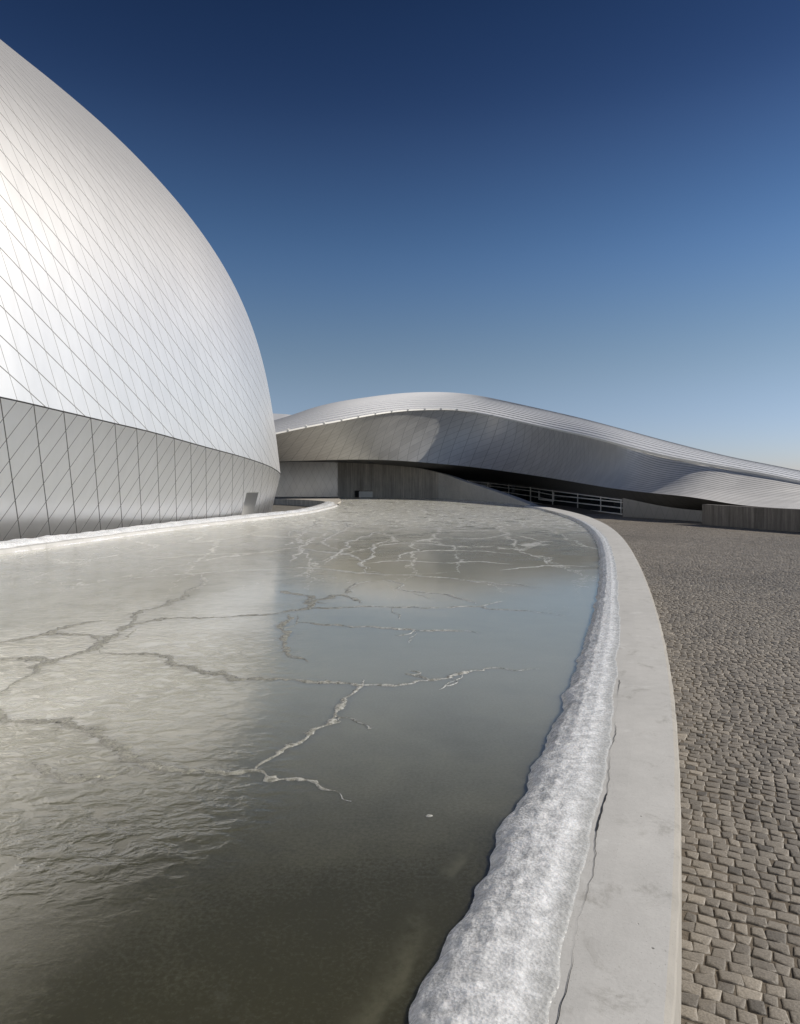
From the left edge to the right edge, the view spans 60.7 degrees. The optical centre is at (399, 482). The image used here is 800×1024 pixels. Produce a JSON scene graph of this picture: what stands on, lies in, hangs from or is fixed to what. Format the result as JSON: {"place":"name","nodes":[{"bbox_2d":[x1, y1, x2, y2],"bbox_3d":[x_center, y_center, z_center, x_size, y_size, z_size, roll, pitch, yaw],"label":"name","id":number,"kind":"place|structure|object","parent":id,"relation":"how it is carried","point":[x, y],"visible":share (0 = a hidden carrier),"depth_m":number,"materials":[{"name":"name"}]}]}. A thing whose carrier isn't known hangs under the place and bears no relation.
{"place":"outdoors","nodes":[
{"label":"outdoors","id":0,"kind":"place"},
{"bbox_2d":[0,40,280,540],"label":"curved building","id":1,"kind":"structure","parent":0,"point":[134,389],"depth_m":22.71,"materials":[{"name":"metal"}]},
{"bbox_2d":[0,498,599,1023],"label":"frozen water","id":2,"kind":"structure","parent":0,"point":[274,770],"depth_m":4.14,"materials":[{"name":"grey ice"}]},
{"bbox_2d":[0,501,337,551],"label":"ice crust","id":3,"kind":"object","parent":2,"relation":"on","point":[25,541],"visible":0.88,"depth_m":21.59},
{"bbox_2d":[409,505,620,1023],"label":"ice crust","id":4,"kind":"object","parent":2,"relation":"on","point":[498,961],"visible":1,"depth_m":2.65},
{"bbox_2d":[0,0,799,469],"label":"sky","id":5,"kind":"structure","parent":0,"point":[585,209],"materials":[{"name":"blue"}]},
{"bbox_2d":[271,501,622,511],"bbox_3d":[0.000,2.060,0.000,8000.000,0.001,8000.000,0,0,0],"label":"ground","id":6,"kind":"structure","parent":0,"point":[277,508],"depth_m":57.37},
{"bbox_2d":[0,497,340,553],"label":"pool kerb","id":7,"kind":"structure","parent":6,"relation":"on","point":[306,501],"depth_m":25.99,"materials":[{"name":"concrete"}]},
{"bbox_2d":[273,413,289,419],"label":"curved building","id":8,"kind":"structure","parent":6,"relation":"on","point":[277,416],"depth_m":84.68,"materials":[{"name":"metal"}]},
{"bbox_2d":[338,462,536,505],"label":"concrete wall","id":9,"kind":"structure","parent":6,"relation":"on","point":[358,480],"depth_m":72.70,"materials":[{"name":"grey concrete"}]},
{"bbox_2d":[359,491,372,496],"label":"hatch door","id":10,"kind":"structure","parent":9,"relation":"in","point":[361,493],"depth_m":74.55,"materials":[{"name":"grey metal"}]},
{"bbox_2d":[274,392,799,521],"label":"curved building","id":11,"kind":"structure","parent":6,"relation":"on","point":[534,454],"depth_m":62.10,"materials":[{"name":"metal"}]},
{"bbox_2d":[467,480,622,514],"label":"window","id":12,"kind":"structure","parent":11,"relation":"in","point":[534,495],"depth_m":61.59,"materials":[{"name":"glass"}]},
{"bbox_2d":[532,505,681,1023],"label":"pool kerb","id":13,"kind":"structure","parent":6,"relation":"on","point":[621,958],"depth_m":2.73,"materials":[{"name":"concrete"}]},
{"bbox_2d":[539,505,799,1023],"bbox_3d":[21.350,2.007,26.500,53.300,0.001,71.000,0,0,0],"label":"cobbled plaza","id":14,"kind":"structure","parent":0,"point":[686,935],"depth_m":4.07,"materials":[{"name":"grey stone"}]},
{"bbox_2d":[702,504,799,531],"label":"concrete wall","id":15,"kind":"structure","parent":14,"relation":"on","point":[780,519],"depth_m":30.01,"materials":[{"name":"grey concrete"}]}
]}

